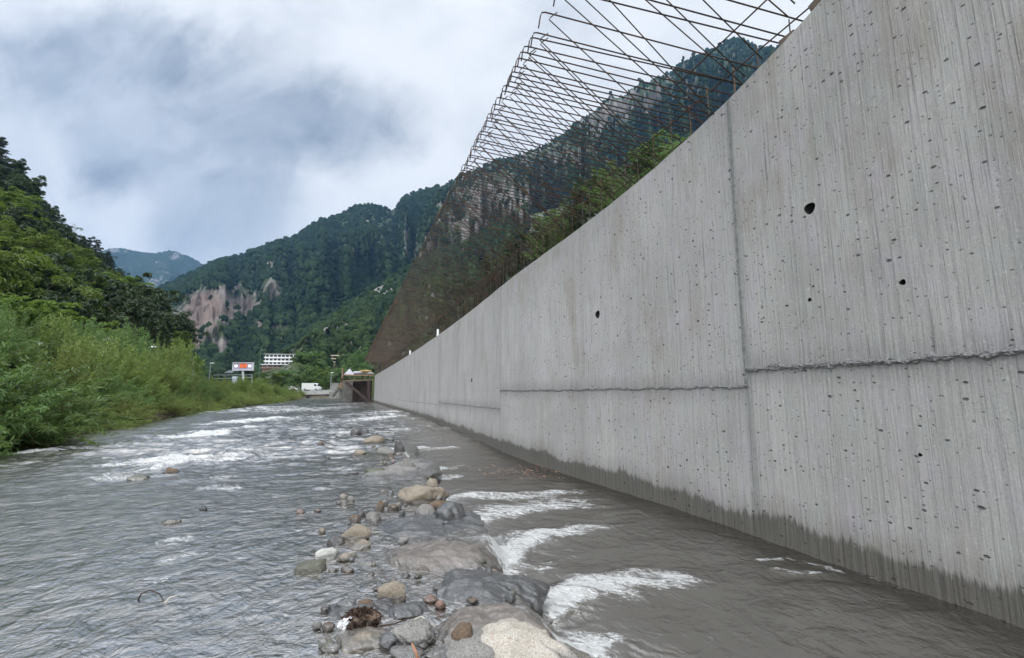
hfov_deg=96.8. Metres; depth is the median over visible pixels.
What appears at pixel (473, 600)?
pebble
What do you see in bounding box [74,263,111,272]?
dark tree
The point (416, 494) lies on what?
rock
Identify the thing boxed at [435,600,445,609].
rock
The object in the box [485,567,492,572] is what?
pebble
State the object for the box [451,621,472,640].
rock
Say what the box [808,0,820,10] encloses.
timber board
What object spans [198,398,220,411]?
bush
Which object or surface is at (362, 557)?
boulder
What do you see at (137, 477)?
rock
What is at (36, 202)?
dark tree
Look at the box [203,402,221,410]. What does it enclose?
bush
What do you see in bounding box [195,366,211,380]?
broadleaf tree
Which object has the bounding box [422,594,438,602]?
rock
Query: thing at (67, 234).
dark tree
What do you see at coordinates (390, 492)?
pebble
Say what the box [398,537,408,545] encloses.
pebble
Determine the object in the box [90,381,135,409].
bank shrub
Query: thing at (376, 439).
rock
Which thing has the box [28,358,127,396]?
young willow
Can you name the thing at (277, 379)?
broadleaf tree
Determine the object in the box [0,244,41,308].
broadleaf tree
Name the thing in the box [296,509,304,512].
rock
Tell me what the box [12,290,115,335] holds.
dark tree
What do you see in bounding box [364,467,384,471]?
rock
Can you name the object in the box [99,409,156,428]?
bush
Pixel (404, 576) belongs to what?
pebble
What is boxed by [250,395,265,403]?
bush
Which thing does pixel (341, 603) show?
rock
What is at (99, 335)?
bank bush
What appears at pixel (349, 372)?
tarpaulin
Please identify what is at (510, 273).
hillside bush
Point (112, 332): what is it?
bank bush
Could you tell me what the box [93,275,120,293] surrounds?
broadleaf tree
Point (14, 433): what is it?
bush
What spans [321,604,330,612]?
rock
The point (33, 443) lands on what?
bush
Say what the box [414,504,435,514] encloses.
rock
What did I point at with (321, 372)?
broadleaf tree
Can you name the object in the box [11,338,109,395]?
willow bush
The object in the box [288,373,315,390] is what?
broadleaf tree
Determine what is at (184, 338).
broadleaf tree
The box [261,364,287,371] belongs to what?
hillside building
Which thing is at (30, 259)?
broadleaf tree
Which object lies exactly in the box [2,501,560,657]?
riverbed
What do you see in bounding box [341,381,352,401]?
abutment wall
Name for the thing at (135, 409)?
bush
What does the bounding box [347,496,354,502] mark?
pebble
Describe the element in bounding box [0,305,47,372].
bank bush
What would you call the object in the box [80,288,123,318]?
broadleaf tree
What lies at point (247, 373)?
broadleaf tree
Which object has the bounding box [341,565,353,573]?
pebble
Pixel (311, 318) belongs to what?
mountain forest
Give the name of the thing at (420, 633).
rock
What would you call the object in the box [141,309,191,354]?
dark tree
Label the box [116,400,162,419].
bush
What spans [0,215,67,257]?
broadleaf tree
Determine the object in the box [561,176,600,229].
hillside bush
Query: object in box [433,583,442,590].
pebble
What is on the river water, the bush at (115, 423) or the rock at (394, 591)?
the rock at (394, 591)
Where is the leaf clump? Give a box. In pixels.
[338,604,383,628]
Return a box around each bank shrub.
[37,376,103,411]
[63,384,120,413]
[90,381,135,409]
[126,383,160,406]
[158,386,183,401]
[175,392,197,402]
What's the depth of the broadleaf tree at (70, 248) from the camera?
73.19 m
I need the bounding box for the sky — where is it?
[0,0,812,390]
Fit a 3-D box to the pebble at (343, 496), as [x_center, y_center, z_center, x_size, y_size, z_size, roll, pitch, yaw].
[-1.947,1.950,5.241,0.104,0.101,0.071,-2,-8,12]
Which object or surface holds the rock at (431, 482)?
on the river water
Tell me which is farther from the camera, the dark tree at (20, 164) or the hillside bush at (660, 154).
the dark tree at (20, 164)
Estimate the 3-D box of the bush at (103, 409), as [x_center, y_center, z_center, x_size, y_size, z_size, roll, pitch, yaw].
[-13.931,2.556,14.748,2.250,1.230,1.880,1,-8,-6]
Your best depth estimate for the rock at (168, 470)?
6.84 m
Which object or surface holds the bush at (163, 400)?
on the ground
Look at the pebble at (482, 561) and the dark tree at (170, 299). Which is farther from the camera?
the dark tree at (170, 299)
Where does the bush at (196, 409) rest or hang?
on the ground
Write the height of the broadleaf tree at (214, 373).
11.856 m
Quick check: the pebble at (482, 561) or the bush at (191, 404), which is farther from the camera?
the bush at (191, 404)
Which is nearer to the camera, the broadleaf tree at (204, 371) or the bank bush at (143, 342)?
the bank bush at (143, 342)
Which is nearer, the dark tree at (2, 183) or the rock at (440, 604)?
the rock at (440, 604)
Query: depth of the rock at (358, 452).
8.93 m
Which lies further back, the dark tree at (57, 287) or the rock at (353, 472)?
the dark tree at (57, 287)
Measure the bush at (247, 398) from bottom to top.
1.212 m
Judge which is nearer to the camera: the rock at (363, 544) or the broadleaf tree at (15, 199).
the rock at (363, 544)
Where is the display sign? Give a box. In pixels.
[232,362,253,377]
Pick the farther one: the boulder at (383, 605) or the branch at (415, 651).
the boulder at (383, 605)
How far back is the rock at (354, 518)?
4.29 m
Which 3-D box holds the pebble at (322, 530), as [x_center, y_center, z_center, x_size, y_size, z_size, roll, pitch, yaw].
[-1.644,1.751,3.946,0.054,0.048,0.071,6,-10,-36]
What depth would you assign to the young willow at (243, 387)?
47.58 m
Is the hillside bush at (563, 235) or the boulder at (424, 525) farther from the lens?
the hillside bush at (563, 235)
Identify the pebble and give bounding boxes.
[318,638,327,648]
[319,528,325,533]
[320,639,332,648]
[321,641,339,653]
[328,567,338,571]
[338,493,347,499]
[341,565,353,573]
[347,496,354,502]
[366,571,374,576]
[387,490,393,495]
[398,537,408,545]
[399,510,405,516]
[401,573,409,579]
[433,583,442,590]
[467,597,478,602]
[479,559,485,563]
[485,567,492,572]
[504,592,514,602]
[533,617,541,623]
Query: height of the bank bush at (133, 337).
4.602 m
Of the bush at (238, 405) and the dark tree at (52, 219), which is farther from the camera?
the dark tree at (52, 219)
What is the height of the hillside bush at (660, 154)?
3.284 m
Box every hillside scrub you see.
[221,222,526,390]
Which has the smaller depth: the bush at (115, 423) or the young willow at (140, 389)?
the bush at (115, 423)
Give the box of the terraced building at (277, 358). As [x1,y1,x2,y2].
[264,354,297,363]
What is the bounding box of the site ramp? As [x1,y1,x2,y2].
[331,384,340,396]
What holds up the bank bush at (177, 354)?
on the ground
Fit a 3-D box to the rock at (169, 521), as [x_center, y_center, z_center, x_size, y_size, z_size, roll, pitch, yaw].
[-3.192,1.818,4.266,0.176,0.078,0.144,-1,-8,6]
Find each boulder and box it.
[310,597,398,657]
[349,551,389,593]
[358,458,441,492]
[359,443,418,460]
[377,511,487,546]
[384,539,502,587]
[429,568,549,618]
[434,602,553,646]
[439,627,494,657]
[481,618,591,657]
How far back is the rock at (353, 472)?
6.82 m
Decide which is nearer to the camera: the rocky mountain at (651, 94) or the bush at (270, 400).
the bush at (270, 400)
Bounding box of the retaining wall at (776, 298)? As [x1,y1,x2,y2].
[374,0,1023,628]
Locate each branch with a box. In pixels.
[137,590,162,599]
[380,615,417,626]
[411,643,418,657]
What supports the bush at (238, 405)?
on the ground
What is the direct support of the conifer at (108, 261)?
on the left hill
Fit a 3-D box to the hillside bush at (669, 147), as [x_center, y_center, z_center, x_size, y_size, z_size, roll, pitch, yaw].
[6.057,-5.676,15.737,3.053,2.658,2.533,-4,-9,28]
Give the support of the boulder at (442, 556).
on the riverbed
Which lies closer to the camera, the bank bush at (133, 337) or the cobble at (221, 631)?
the cobble at (221, 631)
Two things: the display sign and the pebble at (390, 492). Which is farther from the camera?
the display sign
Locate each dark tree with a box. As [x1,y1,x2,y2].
[0,158,27,180]
[0,164,26,193]
[0,179,10,190]
[0,201,50,252]
[1,173,49,215]
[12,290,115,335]
[13,160,30,187]
[14,191,47,219]
[15,245,71,304]
[25,191,59,221]
[36,215,79,260]
[37,253,109,297]
[45,205,58,221]
[45,217,56,233]
[52,208,64,222]
[60,218,83,234]
[71,240,92,260]
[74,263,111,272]
[76,234,94,246]
[83,288,180,357]
[85,260,116,273]
[86,271,187,349]
[88,248,117,262]
[121,271,142,283]
[124,284,179,346]
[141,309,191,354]
[170,312,211,355]
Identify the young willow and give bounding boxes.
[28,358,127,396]
[92,363,155,405]
[119,381,163,406]
[126,367,176,411]
[132,367,168,389]
[156,361,189,397]
[192,373,215,398]
[205,381,233,403]
[221,376,241,392]
[233,375,254,393]
[270,382,285,395]
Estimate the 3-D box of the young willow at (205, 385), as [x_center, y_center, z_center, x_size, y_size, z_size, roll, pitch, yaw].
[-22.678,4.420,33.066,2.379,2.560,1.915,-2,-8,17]
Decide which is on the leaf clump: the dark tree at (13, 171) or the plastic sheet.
the plastic sheet
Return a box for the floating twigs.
[479,462,564,478]
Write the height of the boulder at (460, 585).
0.542 m
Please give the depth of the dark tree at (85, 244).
135.96 m
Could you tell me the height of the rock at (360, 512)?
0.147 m
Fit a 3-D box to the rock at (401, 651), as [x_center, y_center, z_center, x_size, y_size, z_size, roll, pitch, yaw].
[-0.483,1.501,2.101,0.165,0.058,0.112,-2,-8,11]
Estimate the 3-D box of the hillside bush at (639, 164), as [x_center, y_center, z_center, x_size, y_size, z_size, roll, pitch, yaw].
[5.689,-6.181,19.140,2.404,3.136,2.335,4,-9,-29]
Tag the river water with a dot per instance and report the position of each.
(620, 574)
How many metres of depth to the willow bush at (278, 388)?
64.65 m
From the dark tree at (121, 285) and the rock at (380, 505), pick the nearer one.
the rock at (380, 505)
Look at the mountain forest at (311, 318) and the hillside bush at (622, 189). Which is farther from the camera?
the mountain forest at (311, 318)
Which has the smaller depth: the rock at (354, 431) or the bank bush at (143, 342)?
the rock at (354, 431)
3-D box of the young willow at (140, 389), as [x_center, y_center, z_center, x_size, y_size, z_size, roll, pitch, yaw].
[-16.318,2.815,18.837,3.121,1.848,2.589,5,-9,-30]
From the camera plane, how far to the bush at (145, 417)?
18.39 m
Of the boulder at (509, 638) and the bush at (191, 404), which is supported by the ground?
the bush at (191, 404)
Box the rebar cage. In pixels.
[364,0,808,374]
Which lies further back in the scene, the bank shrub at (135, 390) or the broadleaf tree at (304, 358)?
the broadleaf tree at (304, 358)
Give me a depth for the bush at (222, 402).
33.57 m
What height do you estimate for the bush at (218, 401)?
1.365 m
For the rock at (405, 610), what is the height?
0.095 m
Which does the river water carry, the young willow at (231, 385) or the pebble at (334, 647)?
the pebble at (334, 647)
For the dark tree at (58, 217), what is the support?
on the left hill
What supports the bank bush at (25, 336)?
on the ground
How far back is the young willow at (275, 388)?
64.65 m
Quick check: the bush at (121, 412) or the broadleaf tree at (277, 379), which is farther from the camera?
the broadleaf tree at (277, 379)
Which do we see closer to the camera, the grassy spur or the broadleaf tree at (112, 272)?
the broadleaf tree at (112, 272)
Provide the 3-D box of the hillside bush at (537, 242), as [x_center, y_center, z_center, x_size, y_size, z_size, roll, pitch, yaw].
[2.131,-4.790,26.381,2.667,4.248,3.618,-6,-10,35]
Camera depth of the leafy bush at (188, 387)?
28.83 m
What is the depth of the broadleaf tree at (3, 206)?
70.53 m
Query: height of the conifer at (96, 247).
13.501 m
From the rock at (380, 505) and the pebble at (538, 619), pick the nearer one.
the pebble at (538, 619)
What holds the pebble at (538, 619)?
on the river water
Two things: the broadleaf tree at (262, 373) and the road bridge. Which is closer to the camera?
the road bridge
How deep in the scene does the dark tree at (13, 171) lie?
112.12 m
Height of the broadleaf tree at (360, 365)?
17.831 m
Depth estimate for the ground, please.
24.93 m
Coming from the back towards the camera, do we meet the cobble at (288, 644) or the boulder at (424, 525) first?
the boulder at (424, 525)
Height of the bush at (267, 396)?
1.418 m
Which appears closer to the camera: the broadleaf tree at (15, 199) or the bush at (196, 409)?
the bush at (196, 409)
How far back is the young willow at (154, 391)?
21.52 m
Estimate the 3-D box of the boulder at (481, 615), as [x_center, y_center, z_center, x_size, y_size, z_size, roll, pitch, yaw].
[-0.084,1.723,2.314,0.666,0.554,0.530,0,-8,0]
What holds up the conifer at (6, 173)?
on the left hill
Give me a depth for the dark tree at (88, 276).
53.18 m
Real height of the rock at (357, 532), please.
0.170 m
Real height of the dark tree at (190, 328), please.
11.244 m
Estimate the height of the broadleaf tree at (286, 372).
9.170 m
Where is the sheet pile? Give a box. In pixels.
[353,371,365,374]
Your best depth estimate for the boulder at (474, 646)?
2.06 m
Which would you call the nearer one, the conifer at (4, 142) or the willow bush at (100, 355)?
the willow bush at (100, 355)
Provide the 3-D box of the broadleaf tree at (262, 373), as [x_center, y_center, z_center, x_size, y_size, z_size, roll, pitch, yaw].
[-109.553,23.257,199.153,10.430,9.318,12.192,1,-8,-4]
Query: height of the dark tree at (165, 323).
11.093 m
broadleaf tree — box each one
[0,186,49,226]
[0,187,33,210]
[0,201,46,232]
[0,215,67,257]
[0,236,101,314]
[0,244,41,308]
[0,294,59,340]
[5,299,82,339]
[13,237,97,267]
[19,266,105,328]
[32,229,101,269]
[54,314,130,341]
[75,269,118,293]
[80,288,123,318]
[92,267,128,279]
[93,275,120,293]
[95,271,154,292]
[162,330,198,355]
[191,354,205,379]
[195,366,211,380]
[205,369,231,379]
[236,371,257,378]
[244,376,263,383]
[253,371,270,383]
[262,373,290,386]
[275,370,301,387]
[286,351,335,390]
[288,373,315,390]
[308,374,332,388]
[313,366,334,389]
[326,375,344,390]
[327,365,355,390]
[347,347,373,380]
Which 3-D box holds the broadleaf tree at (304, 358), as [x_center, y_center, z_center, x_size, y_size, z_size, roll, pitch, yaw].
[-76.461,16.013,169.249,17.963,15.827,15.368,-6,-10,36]
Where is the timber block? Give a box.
[779,29,793,46]
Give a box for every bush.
[0,303,41,369]
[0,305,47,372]
[0,306,44,359]
[0,412,43,438]
[0,434,70,450]
[1,306,69,375]
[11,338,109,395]
[19,312,113,372]
[33,330,128,388]
[50,313,105,343]
[61,316,133,361]
[80,416,128,433]
[85,389,127,424]
[89,316,170,360]
[89,336,147,389]
[89,411,132,429]
[94,322,122,343]
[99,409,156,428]
[102,391,155,418]
[102,402,150,426]
[111,338,170,392]
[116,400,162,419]
[123,325,172,368]
[127,395,150,419]
[132,405,165,423]
[133,348,188,389]
[139,402,166,418]
[141,396,174,411]
[151,339,193,372]
[151,390,181,409]
[153,335,204,376]
[159,393,188,411]
[164,395,199,414]
[165,360,192,394]
[174,365,203,396]
[175,394,200,404]
[175,402,201,415]
[181,396,206,409]
[186,372,216,397]
[186,388,213,406]
[189,403,212,412]
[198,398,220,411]
[201,397,223,408]
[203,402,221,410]
[214,398,232,409]
[215,396,233,408]
[219,391,237,406]
[229,389,252,403]
[232,394,249,407]
[235,392,258,404]
[239,387,260,401]
[246,396,261,405]
[248,377,275,395]
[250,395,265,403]
[255,394,272,404]
[258,391,272,399]
[263,393,275,402]
[269,382,283,394]
[431,299,456,330]
[447,275,484,320]
[474,254,505,297]
[498,239,524,277]
[507,223,547,275]
[520,208,557,261]
[539,198,587,244]
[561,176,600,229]
[577,159,624,213]
[589,163,643,212]
[620,148,667,194]
[627,129,686,187]
[640,131,692,169]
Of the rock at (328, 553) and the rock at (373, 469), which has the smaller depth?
the rock at (328, 553)
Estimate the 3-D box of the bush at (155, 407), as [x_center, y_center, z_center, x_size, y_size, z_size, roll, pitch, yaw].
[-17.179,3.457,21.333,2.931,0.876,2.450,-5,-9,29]
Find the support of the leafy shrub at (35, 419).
on the ground
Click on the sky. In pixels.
(204, 131)
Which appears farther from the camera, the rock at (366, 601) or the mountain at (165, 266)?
the mountain at (165, 266)
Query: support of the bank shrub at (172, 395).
on the ground
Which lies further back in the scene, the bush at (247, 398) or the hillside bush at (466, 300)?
the bush at (247, 398)
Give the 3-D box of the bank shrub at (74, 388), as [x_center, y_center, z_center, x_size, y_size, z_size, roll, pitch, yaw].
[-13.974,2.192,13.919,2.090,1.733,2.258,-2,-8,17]
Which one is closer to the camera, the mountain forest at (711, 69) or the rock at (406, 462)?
the rock at (406, 462)
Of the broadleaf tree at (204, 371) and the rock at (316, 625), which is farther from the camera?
the broadleaf tree at (204, 371)
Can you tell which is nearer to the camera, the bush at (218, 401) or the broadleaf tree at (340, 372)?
the bush at (218, 401)
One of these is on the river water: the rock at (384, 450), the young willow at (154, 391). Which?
the rock at (384, 450)
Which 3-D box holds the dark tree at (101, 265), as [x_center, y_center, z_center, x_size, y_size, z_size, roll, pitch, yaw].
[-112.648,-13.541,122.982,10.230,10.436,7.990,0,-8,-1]
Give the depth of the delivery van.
139.90 m
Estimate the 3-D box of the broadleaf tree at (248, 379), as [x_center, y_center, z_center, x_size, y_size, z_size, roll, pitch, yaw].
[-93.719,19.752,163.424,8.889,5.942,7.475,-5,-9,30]
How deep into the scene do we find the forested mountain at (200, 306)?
699.60 m
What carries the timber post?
attached to the timber scaffold
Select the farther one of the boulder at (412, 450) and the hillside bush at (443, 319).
the hillside bush at (443, 319)
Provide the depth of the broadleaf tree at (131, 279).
73.50 m
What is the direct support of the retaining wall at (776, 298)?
on the ground
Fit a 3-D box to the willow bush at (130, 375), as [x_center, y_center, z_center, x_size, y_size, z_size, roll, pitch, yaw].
[-18.149,2.127,20.491,2.707,3.780,3.375,3,-9,-19]
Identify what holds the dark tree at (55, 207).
on the left hill
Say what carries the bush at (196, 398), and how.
on the ground
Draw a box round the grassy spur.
[264,207,598,389]
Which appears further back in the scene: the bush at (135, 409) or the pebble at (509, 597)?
the bush at (135, 409)
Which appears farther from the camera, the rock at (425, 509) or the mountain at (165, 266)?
the mountain at (165, 266)
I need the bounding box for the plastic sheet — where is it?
[337,617,351,632]
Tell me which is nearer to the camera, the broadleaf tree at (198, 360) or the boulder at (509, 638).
the boulder at (509, 638)
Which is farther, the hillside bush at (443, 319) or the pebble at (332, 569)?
the hillside bush at (443, 319)
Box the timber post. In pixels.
[339,368,343,388]
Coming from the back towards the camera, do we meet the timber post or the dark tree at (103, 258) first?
the dark tree at (103, 258)
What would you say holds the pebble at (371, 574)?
on the river water
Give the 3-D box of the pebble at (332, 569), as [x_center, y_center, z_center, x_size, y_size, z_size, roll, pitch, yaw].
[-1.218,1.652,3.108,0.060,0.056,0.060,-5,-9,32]
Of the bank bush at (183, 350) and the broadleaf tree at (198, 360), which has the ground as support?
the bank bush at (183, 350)
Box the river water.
[0,398,1023,657]
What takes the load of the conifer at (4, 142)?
on the left hill
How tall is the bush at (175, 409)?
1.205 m
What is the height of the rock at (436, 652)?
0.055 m
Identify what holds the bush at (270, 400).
on the ground
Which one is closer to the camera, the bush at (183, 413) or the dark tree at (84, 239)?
the bush at (183, 413)
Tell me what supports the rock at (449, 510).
on the river water
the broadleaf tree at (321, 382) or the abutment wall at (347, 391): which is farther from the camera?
the broadleaf tree at (321, 382)
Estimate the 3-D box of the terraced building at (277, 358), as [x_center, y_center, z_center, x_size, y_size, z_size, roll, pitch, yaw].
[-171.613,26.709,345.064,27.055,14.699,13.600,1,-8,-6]
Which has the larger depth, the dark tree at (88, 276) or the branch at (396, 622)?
the dark tree at (88, 276)
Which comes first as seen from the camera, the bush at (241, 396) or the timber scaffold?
the bush at (241, 396)
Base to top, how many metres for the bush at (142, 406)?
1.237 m
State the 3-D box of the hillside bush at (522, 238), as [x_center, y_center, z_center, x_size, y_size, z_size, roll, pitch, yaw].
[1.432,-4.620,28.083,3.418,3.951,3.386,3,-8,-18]
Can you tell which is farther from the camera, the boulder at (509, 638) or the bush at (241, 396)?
the bush at (241, 396)
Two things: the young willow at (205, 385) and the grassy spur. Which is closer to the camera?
the young willow at (205, 385)
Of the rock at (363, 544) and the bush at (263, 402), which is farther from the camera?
the bush at (263, 402)
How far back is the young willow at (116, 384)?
18.00 m
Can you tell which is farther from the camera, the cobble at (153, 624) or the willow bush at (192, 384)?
the willow bush at (192, 384)
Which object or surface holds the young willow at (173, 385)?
on the ground
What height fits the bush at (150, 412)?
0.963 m
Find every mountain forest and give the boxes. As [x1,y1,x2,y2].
[156,182,463,380]
[171,301,345,378]
[409,36,778,263]
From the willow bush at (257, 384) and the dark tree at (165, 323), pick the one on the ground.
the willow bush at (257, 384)
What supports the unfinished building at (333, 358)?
on the grassy spur
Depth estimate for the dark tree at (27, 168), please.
144.55 m
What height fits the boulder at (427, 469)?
0.538 m
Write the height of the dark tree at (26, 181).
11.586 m
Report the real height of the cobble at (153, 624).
0.140 m
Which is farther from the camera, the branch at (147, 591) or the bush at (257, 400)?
the bush at (257, 400)
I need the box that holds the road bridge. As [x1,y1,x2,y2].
[295,390,341,397]
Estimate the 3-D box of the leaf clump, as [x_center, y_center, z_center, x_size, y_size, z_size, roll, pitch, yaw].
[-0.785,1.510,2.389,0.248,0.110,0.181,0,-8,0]
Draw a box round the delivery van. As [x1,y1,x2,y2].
[301,383,321,390]
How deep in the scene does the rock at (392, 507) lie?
4.72 m
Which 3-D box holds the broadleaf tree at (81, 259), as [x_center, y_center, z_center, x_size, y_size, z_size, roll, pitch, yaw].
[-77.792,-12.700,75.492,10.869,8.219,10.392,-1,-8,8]
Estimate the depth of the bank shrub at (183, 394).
27.90 m
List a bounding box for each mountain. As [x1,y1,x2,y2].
[100,248,202,287]
[166,186,442,352]
[410,41,773,261]
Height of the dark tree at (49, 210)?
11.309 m
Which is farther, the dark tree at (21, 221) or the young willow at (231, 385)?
the dark tree at (21, 221)
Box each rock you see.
[126,474,149,480]
[162,467,179,473]
[162,519,181,524]
[294,558,326,572]
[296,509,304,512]
[312,621,321,629]
[314,547,337,559]
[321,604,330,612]
[322,622,334,632]
[326,535,344,545]
[333,626,388,657]
[334,598,355,607]
[336,553,356,561]
[340,524,371,540]
[347,470,358,473]
[347,539,370,551]
[349,515,360,521]
[350,428,361,434]
[352,450,366,455]
[357,508,365,517]
[357,598,374,604]
[363,435,384,443]
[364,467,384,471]
[365,511,380,524]
[375,501,383,509]
[377,446,395,454]
[377,580,405,602]
[379,630,398,649]
[384,436,394,441]
[386,601,427,618]
[387,454,394,459]
[387,504,398,510]
[390,618,435,648]
[390,644,424,657]
[394,440,404,452]
[396,484,449,503]
[400,459,415,466]
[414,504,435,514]
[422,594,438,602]
[425,478,438,486]
[425,646,443,657]
[429,500,445,510]
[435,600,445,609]
[436,501,465,519]
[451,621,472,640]
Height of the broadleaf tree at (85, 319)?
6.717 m
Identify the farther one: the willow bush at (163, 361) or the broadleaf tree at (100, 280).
the broadleaf tree at (100, 280)
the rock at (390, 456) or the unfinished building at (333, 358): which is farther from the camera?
the unfinished building at (333, 358)
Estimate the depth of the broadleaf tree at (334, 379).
147.26 m
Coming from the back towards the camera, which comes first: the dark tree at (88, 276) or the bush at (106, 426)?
the dark tree at (88, 276)
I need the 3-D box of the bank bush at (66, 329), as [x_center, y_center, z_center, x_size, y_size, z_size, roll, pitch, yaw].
[-22.133,1.051,22.479,3.012,3.828,3.756,-6,-10,37]
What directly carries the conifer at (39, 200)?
on the left hill
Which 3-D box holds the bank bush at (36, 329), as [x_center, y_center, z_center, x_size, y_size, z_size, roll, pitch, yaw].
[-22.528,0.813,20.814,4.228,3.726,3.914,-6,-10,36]
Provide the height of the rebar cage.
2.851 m
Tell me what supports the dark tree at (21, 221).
on the left hill
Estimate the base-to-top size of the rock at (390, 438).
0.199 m
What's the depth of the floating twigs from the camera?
7.96 m
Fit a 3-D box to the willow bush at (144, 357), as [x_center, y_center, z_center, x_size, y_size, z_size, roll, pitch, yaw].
[-19.474,2.275,23.428,3.298,3.659,3.656,3,-9,-21]
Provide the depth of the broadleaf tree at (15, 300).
33.95 m
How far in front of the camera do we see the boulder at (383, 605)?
2.50 m
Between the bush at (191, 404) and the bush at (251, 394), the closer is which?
the bush at (191, 404)
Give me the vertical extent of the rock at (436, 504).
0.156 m
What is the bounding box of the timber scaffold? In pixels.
[343,375,373,401]
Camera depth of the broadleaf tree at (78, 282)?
51.50 m
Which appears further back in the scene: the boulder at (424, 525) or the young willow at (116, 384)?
the young willow at (116, 384)
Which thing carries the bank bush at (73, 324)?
on the ground
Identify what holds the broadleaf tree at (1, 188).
on the left hill
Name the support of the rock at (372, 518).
on the river water
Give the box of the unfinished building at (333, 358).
[330,355,338,366]
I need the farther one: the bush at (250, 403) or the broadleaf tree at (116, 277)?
the broadleaf tree at (116, 277)
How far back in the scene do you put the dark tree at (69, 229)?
136.31 m
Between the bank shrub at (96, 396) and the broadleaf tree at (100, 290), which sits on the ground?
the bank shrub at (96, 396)
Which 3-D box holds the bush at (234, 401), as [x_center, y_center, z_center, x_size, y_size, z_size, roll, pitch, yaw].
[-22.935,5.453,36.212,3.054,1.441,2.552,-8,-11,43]
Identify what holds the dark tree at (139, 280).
on the left hill
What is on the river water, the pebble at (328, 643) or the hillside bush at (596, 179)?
the pebble at (328, 643)
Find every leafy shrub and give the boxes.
[0,338,146,448]
[0,340,82,455]
[22,387,98,414]
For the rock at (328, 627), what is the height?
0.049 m
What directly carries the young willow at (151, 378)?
on the ground
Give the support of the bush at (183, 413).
on the ground
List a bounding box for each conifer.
[0,136,11,168]
[0,167,14,189]
[31,187,47,231]
[90,239,102,254]
[104,251,115,268]
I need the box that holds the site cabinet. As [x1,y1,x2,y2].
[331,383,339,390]
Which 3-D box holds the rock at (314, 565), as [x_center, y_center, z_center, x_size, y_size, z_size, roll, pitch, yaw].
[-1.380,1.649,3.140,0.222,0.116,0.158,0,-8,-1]
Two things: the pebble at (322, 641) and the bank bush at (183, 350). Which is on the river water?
the pebble at (322, 641)
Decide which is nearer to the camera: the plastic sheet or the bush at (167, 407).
the plastic sheet
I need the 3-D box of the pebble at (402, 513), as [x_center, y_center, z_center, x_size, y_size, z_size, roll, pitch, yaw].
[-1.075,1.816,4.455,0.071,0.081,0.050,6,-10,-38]
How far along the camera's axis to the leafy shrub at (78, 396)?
10.29 m
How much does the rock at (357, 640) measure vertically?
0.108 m
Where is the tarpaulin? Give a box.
[344,369,353,374]
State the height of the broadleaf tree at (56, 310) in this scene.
7.080 m
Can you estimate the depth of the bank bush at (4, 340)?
17.20 m
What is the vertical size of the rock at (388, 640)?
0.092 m
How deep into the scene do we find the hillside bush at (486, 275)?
30.38 m
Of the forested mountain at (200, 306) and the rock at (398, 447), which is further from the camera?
the forested mountain at (200, 306)
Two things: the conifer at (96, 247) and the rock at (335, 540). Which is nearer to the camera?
the rock at (335, 540)
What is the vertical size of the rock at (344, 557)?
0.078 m
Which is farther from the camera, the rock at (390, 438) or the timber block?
the rock at (390, 438)
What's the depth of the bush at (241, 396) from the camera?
40.03 m
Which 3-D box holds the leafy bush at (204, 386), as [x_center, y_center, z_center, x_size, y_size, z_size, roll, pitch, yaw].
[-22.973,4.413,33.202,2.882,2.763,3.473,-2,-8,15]
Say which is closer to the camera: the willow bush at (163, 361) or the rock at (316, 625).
the rock at (316, 625)
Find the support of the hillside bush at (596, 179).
on the slope
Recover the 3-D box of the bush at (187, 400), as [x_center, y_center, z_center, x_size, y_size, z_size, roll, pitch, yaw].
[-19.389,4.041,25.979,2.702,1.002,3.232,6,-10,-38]
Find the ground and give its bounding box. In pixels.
[1,374,374,429]
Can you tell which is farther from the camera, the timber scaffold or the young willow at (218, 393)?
the timber scaffold
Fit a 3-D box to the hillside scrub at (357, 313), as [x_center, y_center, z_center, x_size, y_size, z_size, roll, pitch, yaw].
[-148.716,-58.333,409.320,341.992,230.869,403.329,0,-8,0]
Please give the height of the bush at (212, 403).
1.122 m

